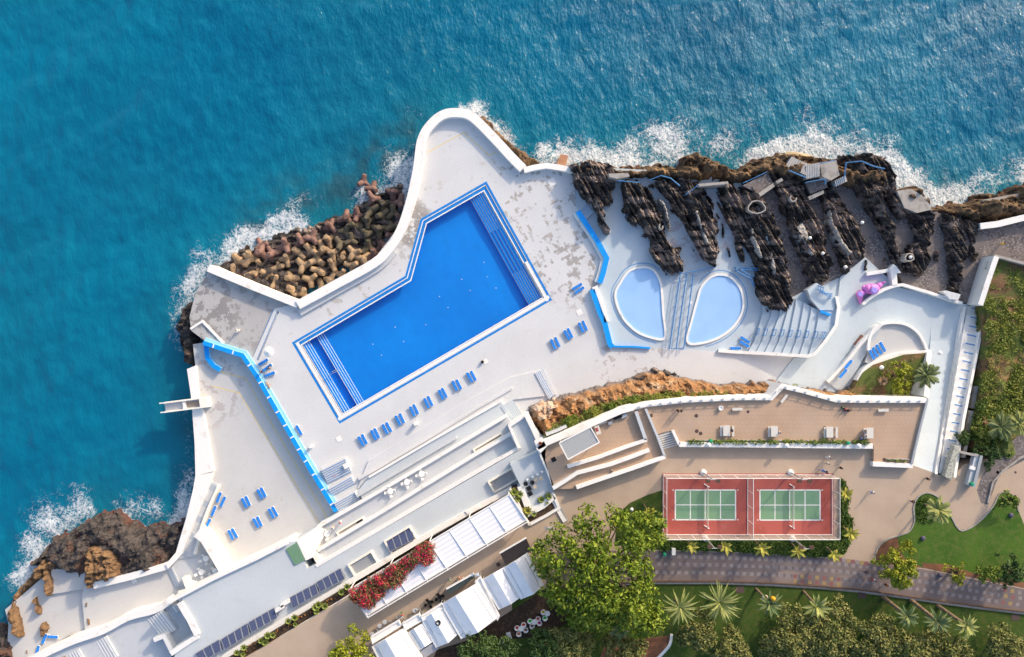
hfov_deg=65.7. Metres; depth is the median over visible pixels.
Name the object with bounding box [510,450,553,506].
cafe floor
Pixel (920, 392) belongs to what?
wall
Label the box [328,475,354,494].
steps
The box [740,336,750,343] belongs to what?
sun lounger
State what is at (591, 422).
terrace wall
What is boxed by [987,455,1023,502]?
wall
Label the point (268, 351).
parasol
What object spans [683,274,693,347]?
handrail
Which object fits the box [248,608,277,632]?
solar array
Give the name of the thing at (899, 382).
bush
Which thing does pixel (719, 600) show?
palm tree
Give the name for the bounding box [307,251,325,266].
tetrapod
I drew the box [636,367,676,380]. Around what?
cliff base
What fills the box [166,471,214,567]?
coast wall
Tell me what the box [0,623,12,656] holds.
rocky shore
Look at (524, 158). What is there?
rocky shore
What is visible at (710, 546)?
floodlight mast
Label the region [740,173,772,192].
landing
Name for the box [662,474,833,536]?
court surface
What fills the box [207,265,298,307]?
sea wall
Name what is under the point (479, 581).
flat roof
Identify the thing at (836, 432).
stone bench
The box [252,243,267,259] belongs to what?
tetrapod
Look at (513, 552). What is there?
slatted roof
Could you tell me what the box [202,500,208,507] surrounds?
steps
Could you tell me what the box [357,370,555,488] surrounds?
sitting ledge
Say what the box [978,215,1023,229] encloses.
coast wall
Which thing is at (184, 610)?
recess wall
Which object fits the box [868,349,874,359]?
sun lounger
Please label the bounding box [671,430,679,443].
terrace wall
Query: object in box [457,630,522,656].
olive tree
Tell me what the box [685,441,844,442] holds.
hedge bed
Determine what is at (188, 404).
bathing platform
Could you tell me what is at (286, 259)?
tetrapod
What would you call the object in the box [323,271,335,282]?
tetrapod
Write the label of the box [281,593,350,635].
planter wall
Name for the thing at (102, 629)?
curved wall
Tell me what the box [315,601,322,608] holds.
agave
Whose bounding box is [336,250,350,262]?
tetrapod
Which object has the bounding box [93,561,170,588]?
coast wall
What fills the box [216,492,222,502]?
sun lounger
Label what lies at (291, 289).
tetrapod
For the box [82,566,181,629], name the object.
deck
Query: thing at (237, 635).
solar array
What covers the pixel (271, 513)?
sun lounger
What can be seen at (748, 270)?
handrail
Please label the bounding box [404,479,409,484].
cafe table
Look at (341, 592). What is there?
agave
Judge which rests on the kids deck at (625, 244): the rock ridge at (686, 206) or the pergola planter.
the rock ridge at (686, 206)
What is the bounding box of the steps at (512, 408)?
[501,400,521,420]
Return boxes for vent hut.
[938,291,960,299]
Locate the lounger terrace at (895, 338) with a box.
[862,324,923,362]
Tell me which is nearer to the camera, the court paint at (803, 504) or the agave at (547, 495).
the agave at (547, 495)
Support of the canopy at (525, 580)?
on the lane paving at (320, 635)
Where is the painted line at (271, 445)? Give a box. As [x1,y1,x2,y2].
[212,386,318,521]
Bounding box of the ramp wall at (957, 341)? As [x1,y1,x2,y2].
[933,307,965,473]
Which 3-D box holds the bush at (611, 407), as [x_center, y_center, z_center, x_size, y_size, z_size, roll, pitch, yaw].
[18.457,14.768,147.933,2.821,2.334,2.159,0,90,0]
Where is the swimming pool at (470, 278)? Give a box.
[292,181,551,422]
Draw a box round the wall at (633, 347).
[613,346,649,348]
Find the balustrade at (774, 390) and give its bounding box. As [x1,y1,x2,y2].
[632,380,926,409]
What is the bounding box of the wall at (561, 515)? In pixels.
[552,501,565,522]
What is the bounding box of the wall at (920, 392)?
[909,352,931,397]
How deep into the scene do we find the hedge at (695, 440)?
145.50 m
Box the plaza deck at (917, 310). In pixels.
[776,257,967,391]
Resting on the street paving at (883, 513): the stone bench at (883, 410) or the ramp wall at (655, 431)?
the ramp wall at (655, 431)
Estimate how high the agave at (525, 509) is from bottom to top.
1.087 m
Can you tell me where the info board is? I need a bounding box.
[594,425,600,434]
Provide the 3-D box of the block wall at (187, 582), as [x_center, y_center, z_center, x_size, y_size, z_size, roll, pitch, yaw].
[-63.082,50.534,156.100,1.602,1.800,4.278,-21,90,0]
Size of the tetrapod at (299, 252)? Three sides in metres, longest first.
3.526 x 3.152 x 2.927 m
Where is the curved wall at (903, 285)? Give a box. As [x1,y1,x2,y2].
[860,283,962,304]
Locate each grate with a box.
[736,587,743,592]
[858,592,865,597]
[1011,614,1019,619]
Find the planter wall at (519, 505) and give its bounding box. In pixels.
[509,486,529,524]
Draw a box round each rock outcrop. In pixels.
[7,606,24,638]
[32,596,41,614]
[33,561,55,579]
[39,621,49,636]
[41,558,53,595]
[84,545,121,587]
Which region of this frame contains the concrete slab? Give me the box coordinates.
[980,193,1018,201]
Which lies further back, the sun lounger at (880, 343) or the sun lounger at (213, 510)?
the sun lounger at (213, 510)
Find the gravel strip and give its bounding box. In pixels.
[977,433,1023,504]
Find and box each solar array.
[195,640,221,656]
[221,623,250,649]
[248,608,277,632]
[289,584,318,608]
[316,568,345,591]
[386,528,414,551]
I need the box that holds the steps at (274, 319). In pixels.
[254,309,278,359]
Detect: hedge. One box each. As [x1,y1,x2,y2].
[688,439,704,445]
[711,439,725,444]
[726,439,747,445]
[749,439,765,444]
[767,439,779,445]
[782,439,817,445]
[817,439,846,444]
[851,439,869,444]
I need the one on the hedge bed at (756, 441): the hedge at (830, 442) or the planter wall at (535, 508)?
the hedge at (830, 442)
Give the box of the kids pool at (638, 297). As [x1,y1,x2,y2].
[611,263,666,343]
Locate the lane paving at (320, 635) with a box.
[253,489,575,656]
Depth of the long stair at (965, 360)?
151.03 m
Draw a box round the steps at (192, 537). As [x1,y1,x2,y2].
[189,532,194,539]
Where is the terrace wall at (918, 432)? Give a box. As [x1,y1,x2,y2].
[909,399,928,463]
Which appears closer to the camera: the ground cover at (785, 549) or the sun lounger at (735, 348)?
the ground cover at (785, 549)
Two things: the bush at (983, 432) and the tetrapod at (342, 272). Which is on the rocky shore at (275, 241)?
the tetrapod at (342, 272)
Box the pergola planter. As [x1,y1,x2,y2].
[941,445,960,479]
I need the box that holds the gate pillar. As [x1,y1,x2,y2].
[887,264,900,284]
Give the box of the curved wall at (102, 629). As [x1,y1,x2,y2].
[29,594,174,656]
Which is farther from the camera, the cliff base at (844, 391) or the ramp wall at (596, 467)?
the cliff base at (844, 391)
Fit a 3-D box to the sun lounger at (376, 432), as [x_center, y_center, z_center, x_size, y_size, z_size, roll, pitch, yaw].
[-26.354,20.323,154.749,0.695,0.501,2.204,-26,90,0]
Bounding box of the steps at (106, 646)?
[96,635,118,656]
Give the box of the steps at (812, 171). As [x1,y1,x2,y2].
[802,163,819,180]
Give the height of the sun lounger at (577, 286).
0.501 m
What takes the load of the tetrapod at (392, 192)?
on the rocky shore at (275, 241)
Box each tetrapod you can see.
[230,263,235,272]
[231,252,243,264]
[243,250,258,266]
[244,270,258,275]
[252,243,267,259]
[254,237,268,249]
[255,258,264,270]
[259,269,273,279]
[265,246,281,259]
[270,274,278,288]
[271,260,284,269]
[276,237,290,254]
[278,254,292,267]
[284,270,299,280]
[285,282,297,296]
[292,247,305,260]
[294,232,308,247]
[295,257,311,274]
[297,287,307,296]
[301,273,317,287]
[303,229,317,244]
[303,243,318,257]
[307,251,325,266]
[310,266,325,275]
[317,278,325,288]
[318,240,332,255]
[322,218,336,233]
[323,234,334,248]
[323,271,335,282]
[325,248,339,260]
[327,257,338,271]
[333,236,349,251]
[335,268,347,276]
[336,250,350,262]
[337,209,352,222]
[337,224,349,238]
[343,232,357,245]
[343,260,358,270]
[346,245,361,260]
[348,219,362,231]
[352,206,362,222]
[354,252,369,265]
[357,174,369,186]
[359,228,374,241]
[360,215,373,229]
[361,238,375,254]
[364,180,377,194]
[364,202,379,216]
[366,190,380,205]
[367,248,379,260]
[371,224,386,239]
[375,208,389,220]
[375,238,385,250]
[377,199,390,211]
[384,219,397,232]
[385,188,400,201]
[385,231,394,242]
[386,203,401,219]
[390,193,404,209]
[394,213,400,223]
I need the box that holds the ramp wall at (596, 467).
[552,448,649,489]
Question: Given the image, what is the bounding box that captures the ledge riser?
[358,387,511,479]
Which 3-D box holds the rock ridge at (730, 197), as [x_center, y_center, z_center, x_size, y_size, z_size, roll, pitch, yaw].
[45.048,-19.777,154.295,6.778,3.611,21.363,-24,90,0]
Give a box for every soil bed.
[601,631,669,656]
[876,537,922,567]
[922,563,1023,587]
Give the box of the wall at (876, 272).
[865,269,888,275]
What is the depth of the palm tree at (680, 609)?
142.65 m
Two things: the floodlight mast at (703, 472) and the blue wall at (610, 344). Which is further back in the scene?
the blue wall at (610, 344)
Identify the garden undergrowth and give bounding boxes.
[967,399,1013,450]
[974,262,1023,456]
[975,264,1023,455]
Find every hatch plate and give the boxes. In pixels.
[548,177,556,186]
[576,309,582,315]
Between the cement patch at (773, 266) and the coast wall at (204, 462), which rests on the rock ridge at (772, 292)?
the cement patch at (773, 266)
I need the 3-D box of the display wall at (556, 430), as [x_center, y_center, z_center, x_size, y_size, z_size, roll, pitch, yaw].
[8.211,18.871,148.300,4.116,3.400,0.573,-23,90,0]
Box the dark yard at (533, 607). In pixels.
[434,590,566,656]
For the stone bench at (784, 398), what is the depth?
145.62 m
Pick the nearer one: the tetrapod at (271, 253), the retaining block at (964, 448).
the retaining block at (964, 448)
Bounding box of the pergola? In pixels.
[348,489,527,617]
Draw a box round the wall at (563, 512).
[557,500,567,520]
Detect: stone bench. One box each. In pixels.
[720,426,722,435]
[732,408,742,410]
[768,426,770,436]
[780,394,787,402]
[835,427,837,437]
[878,409,888,411]
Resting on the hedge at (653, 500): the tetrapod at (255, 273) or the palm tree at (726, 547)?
the palm tree at (726, 547)
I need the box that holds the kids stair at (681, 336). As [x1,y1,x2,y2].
[670,274,692,347]
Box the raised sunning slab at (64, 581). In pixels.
[51,569,86,593]
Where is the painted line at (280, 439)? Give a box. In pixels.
[221,371,326,516]
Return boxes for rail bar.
[446,572,473,589]
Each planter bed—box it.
[230,583,353,656]
[511,484,554,521]
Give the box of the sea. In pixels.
[0,0,1023,656]
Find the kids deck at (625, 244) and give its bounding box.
[575,168,839,350]
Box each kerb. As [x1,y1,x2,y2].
[190,320,224,343]
[657,634,672,656]
[875,491,1018,553]
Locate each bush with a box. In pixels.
[561,415,576,427]
[585,408,600,418]
[604,403,616,410]
[628,394,640,403]
[942,561,965,585]
[954,430,971,445]
[970,420,994,445]
[972,442,1002,471]
[973,565,1000,583]
[992,552,1023,590]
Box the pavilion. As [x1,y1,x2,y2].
[559,426,599,459]
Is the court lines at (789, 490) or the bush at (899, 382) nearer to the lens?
the court lines at (789, 490)
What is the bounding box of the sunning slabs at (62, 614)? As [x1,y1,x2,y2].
[5,578,84,656]
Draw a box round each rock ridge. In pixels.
[568,159,615,234]
[620,179,682,275]
[648,177,719,266]
[716,179,768,274]
[738,180,792,311]
[764,173,833,282]
[818,186,865,273]
[836,153,907,264]
[899,210,935,276]
[937,209,968,293]
[963,218,979,261]
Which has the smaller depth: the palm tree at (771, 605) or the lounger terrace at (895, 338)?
the palm tree at (771, 605)
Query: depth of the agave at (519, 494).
146.36 m
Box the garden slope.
[967,296,1023,458]
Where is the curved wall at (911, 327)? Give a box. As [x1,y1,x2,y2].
[866,321,928,349]
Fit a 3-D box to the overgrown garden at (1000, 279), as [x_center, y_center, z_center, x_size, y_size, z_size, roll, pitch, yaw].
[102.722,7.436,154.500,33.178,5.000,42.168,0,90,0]
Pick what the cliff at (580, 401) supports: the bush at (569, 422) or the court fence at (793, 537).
the bush at (569, 422)
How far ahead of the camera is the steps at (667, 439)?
146.58 m
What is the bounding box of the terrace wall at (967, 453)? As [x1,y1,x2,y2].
[959,451,978,456]
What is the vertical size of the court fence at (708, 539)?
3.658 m
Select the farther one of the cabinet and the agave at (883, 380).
the agave at (883, 380)
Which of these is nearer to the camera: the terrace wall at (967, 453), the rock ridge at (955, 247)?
the terrace wall at (967, 453)
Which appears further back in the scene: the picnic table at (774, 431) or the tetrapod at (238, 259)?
the tetrapod at (238, 259)
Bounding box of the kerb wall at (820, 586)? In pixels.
[562,580,1023,611]
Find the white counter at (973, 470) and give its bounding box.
[964,453,982,486]
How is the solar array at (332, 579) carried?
on the beach building
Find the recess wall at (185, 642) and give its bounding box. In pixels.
[170,633,199,655]
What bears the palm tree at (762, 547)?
on the hedge at (653, 500)
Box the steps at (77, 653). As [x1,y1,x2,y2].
[69,648,83,656]
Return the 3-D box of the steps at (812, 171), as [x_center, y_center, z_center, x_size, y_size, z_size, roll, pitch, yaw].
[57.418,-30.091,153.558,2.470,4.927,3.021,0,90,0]
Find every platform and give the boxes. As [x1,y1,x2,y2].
[159,396,211,412]
[895,189,931,213]
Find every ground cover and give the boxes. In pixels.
[659,540,843,558]
[836,478,854,553]
[916,495,936,523]
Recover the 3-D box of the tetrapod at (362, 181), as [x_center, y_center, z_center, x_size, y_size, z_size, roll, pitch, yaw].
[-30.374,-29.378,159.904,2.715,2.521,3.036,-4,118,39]
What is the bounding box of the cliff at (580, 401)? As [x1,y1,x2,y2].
[528,370,834,434]
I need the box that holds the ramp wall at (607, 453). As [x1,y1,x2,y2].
[567,439,646,467]
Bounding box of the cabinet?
[671,547,675,554]
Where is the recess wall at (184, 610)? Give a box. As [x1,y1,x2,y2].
[177,600,199,636]
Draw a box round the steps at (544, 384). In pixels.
[535,369,554,398]
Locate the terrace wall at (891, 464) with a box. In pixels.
[870,461,912,467]
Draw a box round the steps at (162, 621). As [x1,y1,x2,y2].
[148,609,178,633]
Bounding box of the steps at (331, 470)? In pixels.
[321,457,351,482]
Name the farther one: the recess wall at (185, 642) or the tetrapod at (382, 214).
the tetrapod at (382, 214)
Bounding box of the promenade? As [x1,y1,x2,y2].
[546,551,1023,610]
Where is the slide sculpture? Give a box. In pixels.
[856,281,885,303]
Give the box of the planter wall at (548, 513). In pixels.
[529,492,560,524]
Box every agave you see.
[233,649,239,655]
[240,644,247,650]
[262,639,268,645]
[264,632,270,638]
[270,632,275,638]
[285,617,291,623]
[291,614,297,620]
[311,603,318,610]
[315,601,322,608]
[321,602,328,609]
[338,588,344,595]
[343,583,350,590]
[509,487,517,495]
[515,490,522,498]
[522,506,531,514]
[537,496,544,502]
[545,492,551,499]
[878,376,887,385]
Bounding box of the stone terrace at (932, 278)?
[762,181,1023,303]
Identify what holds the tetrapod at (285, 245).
on the rocky shore at (275, 241)
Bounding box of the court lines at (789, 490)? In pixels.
[757,489,822,520]
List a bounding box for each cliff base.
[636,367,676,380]
[834,386,857,394]
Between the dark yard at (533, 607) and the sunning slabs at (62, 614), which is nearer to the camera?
the dark yard at (533, 607)
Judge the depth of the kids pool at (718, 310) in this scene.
155.03 m
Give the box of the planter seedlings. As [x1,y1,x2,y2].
[232,591,345,656]
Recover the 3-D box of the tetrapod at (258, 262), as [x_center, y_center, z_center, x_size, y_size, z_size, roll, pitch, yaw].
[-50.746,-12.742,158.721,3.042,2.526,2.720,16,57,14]
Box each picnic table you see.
[723,425,729,435]
[771,426,777,436]
[826,427,832,437]
[866,428,872,437]
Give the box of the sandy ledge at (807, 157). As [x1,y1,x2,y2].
[780,152,814,160]
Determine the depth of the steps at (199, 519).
156.32 m
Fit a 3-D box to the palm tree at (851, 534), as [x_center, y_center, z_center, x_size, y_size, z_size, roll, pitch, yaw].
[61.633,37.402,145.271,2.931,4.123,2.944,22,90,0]
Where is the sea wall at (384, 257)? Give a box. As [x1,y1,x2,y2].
[296,108,572,315]
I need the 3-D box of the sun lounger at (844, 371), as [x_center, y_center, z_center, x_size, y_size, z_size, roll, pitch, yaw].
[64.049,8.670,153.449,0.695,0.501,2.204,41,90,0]
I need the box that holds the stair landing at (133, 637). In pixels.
[47,600,191,656]
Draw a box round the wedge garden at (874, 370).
[846,353,925,397]
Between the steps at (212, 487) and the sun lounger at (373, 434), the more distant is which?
the steps at (212, 487)
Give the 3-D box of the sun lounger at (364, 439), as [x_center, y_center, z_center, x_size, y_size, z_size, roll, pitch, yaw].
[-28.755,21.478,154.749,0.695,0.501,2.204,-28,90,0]
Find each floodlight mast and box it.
[700,469,719,482]
[702,535,721,548]
[787,469,811,482]
[789,535,813,548]
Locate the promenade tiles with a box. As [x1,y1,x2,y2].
[655,554,1023,605]
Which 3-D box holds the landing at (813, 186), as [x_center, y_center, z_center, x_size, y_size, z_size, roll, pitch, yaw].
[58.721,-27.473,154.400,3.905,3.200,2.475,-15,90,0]
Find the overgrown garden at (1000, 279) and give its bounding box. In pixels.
[975,259,1023,329]
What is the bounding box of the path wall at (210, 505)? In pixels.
[200,485,220,527]
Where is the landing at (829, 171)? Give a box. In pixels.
[819,161,838,181]
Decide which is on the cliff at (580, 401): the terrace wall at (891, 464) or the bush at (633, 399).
the bush at (633, 399)
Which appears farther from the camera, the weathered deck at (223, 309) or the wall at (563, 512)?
the weathered deck at (223, 309)
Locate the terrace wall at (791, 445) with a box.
[678,442,872,448]
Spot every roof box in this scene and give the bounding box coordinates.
[275,605,284,612]
[280,598,289,606]
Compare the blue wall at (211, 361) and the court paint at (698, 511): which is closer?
the court paint at (698, 511)
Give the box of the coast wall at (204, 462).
[187,365,214,475]
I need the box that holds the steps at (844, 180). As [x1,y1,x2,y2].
[828,175,846,186]
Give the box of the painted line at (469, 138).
[428,132,496,155]
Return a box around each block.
[343,462,349,468]
[534,437,544,448]
[557,154,567,165]
[607,173,629,182]
[696,181,728,188]
[758,183,774,196]
[773,178,782,184]
[807,190,823,200]
[960,441,968,457]
[964,410,973,431]
[968,386,977,408]
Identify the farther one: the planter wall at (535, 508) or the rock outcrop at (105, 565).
the rock outcrop at (105, 565)
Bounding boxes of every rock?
[734,236,744,262]
[806,280,812,286]
[933,250,938,261]
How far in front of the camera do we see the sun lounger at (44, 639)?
157.26 m
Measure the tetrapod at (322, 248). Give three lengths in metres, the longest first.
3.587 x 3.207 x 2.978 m
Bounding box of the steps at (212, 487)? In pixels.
[209,484,216,491]
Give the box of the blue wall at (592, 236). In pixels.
[573,210,608,283]
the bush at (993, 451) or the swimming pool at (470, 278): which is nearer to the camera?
the bush at (993, 451)
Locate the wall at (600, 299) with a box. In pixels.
[592,285,608,322]
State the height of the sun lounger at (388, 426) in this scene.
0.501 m
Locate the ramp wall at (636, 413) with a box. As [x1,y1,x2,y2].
[634,411,646,439]
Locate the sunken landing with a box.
[168,610,188,638]
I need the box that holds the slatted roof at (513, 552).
[499,537,529,564]
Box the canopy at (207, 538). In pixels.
[194,524,232,570]
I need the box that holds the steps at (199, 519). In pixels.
[196,515,202,522]
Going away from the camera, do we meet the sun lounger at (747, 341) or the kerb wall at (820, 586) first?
the kerb wall at (820, 586)
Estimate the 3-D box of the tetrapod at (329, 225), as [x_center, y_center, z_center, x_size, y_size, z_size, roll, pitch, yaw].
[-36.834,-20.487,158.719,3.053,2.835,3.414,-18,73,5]
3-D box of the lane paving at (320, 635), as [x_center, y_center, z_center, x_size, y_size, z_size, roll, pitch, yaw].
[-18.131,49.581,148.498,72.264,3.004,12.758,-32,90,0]
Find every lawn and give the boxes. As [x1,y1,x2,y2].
[496,584,1023,656]
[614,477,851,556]
[876,493,1023,581]
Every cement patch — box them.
[656,199,671,231]
[695,210,714,252]
[749,228,762,257]
[770,252,775,274]
[789,223,813,255]
[824,210,851,256]
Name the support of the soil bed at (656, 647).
on the lawn at (753, 623)
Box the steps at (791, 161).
[786,157,808,175]
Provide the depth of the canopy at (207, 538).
154.00 m
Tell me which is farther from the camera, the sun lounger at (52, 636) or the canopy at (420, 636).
the sun lounger at (52, 636)
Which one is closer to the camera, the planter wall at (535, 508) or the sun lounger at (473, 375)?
the planter wall at (535, 508)
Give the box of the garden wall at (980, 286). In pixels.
[967,256,998,305]
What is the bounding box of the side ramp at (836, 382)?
[828,328,880,389]
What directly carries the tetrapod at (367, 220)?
on the rocky shore at (275, 241)
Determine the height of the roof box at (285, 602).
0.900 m
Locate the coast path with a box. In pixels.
[177,481,218,558]
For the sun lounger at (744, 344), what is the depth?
154.66 m
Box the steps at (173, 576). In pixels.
[168,567,180,587]
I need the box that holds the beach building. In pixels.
[167,400,553,656]
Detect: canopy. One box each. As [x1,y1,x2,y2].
[194,524,232,570]
[372,627,422,656]
[408,623,431,649]
[422,607,457,647]
[442,583,498,638]
[482,564,518,609]
[503,553,543,598]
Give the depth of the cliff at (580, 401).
151.21 m
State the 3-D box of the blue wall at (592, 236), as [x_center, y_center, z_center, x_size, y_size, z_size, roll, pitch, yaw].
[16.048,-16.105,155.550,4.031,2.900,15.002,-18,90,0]
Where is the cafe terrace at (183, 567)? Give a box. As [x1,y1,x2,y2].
[172,554,211,588]
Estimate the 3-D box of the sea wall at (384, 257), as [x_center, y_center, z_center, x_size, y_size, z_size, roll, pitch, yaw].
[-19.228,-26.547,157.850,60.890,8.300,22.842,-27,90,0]
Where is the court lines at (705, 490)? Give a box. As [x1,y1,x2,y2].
[672,489,738,519]
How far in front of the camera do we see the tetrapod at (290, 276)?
158.10 m
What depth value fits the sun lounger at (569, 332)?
154.56 m
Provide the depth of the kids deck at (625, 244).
155.10 m
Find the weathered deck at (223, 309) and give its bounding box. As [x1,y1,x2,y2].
[190,272,287,357]
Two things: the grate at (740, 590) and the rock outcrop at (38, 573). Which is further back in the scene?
the rock outcrop at (38, 573)
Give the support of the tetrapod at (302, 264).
on the rocky shore at (275, 241)
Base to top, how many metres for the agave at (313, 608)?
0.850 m
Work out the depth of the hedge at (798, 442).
145.44 m
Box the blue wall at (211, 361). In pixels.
[204,345,222,371]
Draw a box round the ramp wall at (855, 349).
[825,323,882,382]
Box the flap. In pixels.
[420,643,438,656]
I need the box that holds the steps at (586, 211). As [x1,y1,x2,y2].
[581,205,592,218]
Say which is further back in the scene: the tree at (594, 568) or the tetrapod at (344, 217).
the tetrapod at (344, 217)
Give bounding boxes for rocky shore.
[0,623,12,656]
[11,573,39,606]
[30,508,185,576]
[176,302,199,365]
[215,261,308,298]
[230,183,403,288]
[480,116,540,166]
[585,152,1023,222]
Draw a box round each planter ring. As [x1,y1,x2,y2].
[745,200,765,213]
[787,196,796,202]
[900,253,913,262]
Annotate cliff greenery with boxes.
[548,389,685,429]
[690,383,797,396]
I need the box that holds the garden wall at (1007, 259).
[983,254,1023,265]
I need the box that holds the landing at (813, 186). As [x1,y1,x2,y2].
[803,179,827,194]
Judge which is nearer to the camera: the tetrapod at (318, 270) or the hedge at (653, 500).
the hedge at (653, 500)
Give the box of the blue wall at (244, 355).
[202,338,337,512]
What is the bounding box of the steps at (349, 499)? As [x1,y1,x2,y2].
[334,489,360,511]
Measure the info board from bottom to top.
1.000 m
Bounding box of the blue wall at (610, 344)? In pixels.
[590,290,613,348]
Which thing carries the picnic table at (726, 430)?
on the garden terrace at (794, 415)
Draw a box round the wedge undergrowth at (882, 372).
[860,357,913,394]
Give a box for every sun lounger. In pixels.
[41,633,47,643]
[47,634,57,638]
[211,505,216,515]
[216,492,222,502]
[219,496,226,506]
[227,529,233,539]
[231,528,237,537]
[241,497,247,507]
[244,495,250,505]
[252,517,259,527]
[256,488,263,498]
[256,516,262,526]
[258,358,268,365]
[260,487,266,496]
[262,363,272,371]
[264,371,275,376]
[268,508,274,518]
[271,506,278,516]
[295,425,302,434]
[357,435,364,445]
[361,433,367,443]
[370,429,376,439]
[373,427,379,437]
[381,423,388,433]
[385,421,392,431]
[394,414,401,424]
[398,412,404,422]
[409,406,415,416]
[412,403,418,413]
[423,397,429,407]
[427,395,433,405]
[437,389,444,399]
[440,387,447,397]
[451,380,457,390]
[455,378,461,388]
[466,372,472,381]
[470,370,476,380]
[550,338,556,348]
[554,336,560,346]
[563,329,570,339]
[566,327,572,337]
[572,283,582,290]
[574,286,584,293]
[577,322,584,332]
[581,320,587,330]
[730,347,741,349]
[739,340,749,347]
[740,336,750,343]
[838,368,847,377]
[844,359,853,368]
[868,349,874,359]
[871,346,878,356]
[875,343,881,353]
[878,341,885,351]
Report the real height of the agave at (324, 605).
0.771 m
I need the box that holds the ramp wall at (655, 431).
[644,408,665,455]
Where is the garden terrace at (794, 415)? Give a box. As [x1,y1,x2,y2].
[543,389,923,488]
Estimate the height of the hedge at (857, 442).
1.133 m
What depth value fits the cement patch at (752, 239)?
152.68 m
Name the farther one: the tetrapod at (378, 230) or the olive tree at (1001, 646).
the tetrapod at (378, 230)
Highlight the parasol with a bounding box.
[264,347,273,356]
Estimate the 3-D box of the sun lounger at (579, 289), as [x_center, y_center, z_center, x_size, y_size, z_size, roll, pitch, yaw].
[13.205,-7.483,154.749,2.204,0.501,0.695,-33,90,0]
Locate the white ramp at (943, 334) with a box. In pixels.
[913,317,959,471]
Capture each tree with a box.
[327,623,374,656]
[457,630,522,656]
[527,502,669,639]
[527,627,568,656]
[541,617,596,656]
[599,633,648,656]
[608,620,629,640]
[643,504,656,519]
[662,587,698,626]
[674,607,718,654]
[685,537,698,553]
[697,577,742,622]
[706,623,752,656]
[718,537,732,555]
[754,540,771,557]
[755,588,783,619]
[757,601,819,656]
[790,542,806,559]
[792,593,860,656]
[802,590,833,619]
[826,546,843,562]
[837,486,853,500]
[841,610,898,656]
[842,526,860,541]
[870,538,918,590]
[880,595,918,628]
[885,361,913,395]
[886,626,933,656]
[908,599,952,634]
[913,361,940,388]
[924,495,951,524]
[924,625,975,656]
[935,603,979,640]
[985,622,1023,656]
[987,410,1015,440]
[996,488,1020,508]
[1008,410,1023,435]
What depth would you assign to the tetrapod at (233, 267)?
157.59 m
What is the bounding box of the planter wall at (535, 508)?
[517,484,553,516]
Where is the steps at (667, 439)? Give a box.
[658,431,677,448]
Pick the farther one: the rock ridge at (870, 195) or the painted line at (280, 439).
the painted line at (280, 439)
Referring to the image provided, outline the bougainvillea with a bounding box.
[348,540,436,609]
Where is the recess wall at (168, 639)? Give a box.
[153,631,176,651]
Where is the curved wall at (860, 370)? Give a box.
[852,350,931,380]
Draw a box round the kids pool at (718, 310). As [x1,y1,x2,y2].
[686,270,747,346]
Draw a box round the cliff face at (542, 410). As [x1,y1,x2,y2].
[532,397,557,421]
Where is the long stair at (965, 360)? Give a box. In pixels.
[938,306,980,477]
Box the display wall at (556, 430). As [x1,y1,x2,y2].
[545,425,566,435]
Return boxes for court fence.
[665,534,752,539]
[667,475,753,478]
[747,475,753,539]
[748,534,839,539]
[754,475,839,478]
[832,475,839,538]
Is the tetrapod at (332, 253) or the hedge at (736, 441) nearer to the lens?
the hedge at (736, 441)
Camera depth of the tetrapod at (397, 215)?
157.89 m
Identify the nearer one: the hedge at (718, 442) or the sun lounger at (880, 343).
the hedge at (718, 442)
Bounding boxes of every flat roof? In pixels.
[370,617,402,643]
[402,608,421,629]
[421,598,442,620]
[475,573,499,620]
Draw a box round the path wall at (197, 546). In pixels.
[193,540,200,553]
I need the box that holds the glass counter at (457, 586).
[447,572,474,593]
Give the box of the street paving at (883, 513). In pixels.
[246,445,1023,656]
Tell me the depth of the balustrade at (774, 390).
145.65 m
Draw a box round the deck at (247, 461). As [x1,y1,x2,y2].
[186,343,335,573]
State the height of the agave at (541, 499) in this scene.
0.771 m
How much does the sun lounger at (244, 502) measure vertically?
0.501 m
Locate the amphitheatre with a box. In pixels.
[718,283,839,357]
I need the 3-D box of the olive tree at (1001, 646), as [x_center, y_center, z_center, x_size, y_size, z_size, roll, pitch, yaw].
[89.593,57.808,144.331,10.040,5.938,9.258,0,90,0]
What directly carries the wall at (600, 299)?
on the pool deck at (555, 241)
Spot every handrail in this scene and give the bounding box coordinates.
[649,175,679,185]
[668,273,680,348]
[675,274,686,348]
[679,267,715,273]
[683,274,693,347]
[734,267,757,286]
[740,269,757,276]
[834,161,884,184]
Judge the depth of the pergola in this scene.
144.16 m
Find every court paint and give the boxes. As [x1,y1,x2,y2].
[676,491,734,518]
[761,491,818,518]
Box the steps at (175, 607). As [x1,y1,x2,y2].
[172,603,179,612]
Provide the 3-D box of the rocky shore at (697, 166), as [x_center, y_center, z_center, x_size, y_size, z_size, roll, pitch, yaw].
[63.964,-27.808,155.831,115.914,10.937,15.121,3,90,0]
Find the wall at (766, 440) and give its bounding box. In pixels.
[688,439,867,442]
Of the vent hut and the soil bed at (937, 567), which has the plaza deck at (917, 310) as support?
the vent hut
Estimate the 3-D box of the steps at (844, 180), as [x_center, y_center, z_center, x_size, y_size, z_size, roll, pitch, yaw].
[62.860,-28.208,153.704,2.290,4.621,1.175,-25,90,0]
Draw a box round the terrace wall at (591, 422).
[536,403,633,452]
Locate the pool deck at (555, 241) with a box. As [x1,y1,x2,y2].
[251,119,796,511]
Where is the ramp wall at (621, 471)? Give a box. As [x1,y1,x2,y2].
[576,455,665,488]
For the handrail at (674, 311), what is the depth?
154.00 m
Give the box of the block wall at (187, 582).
[182,575,192,587]

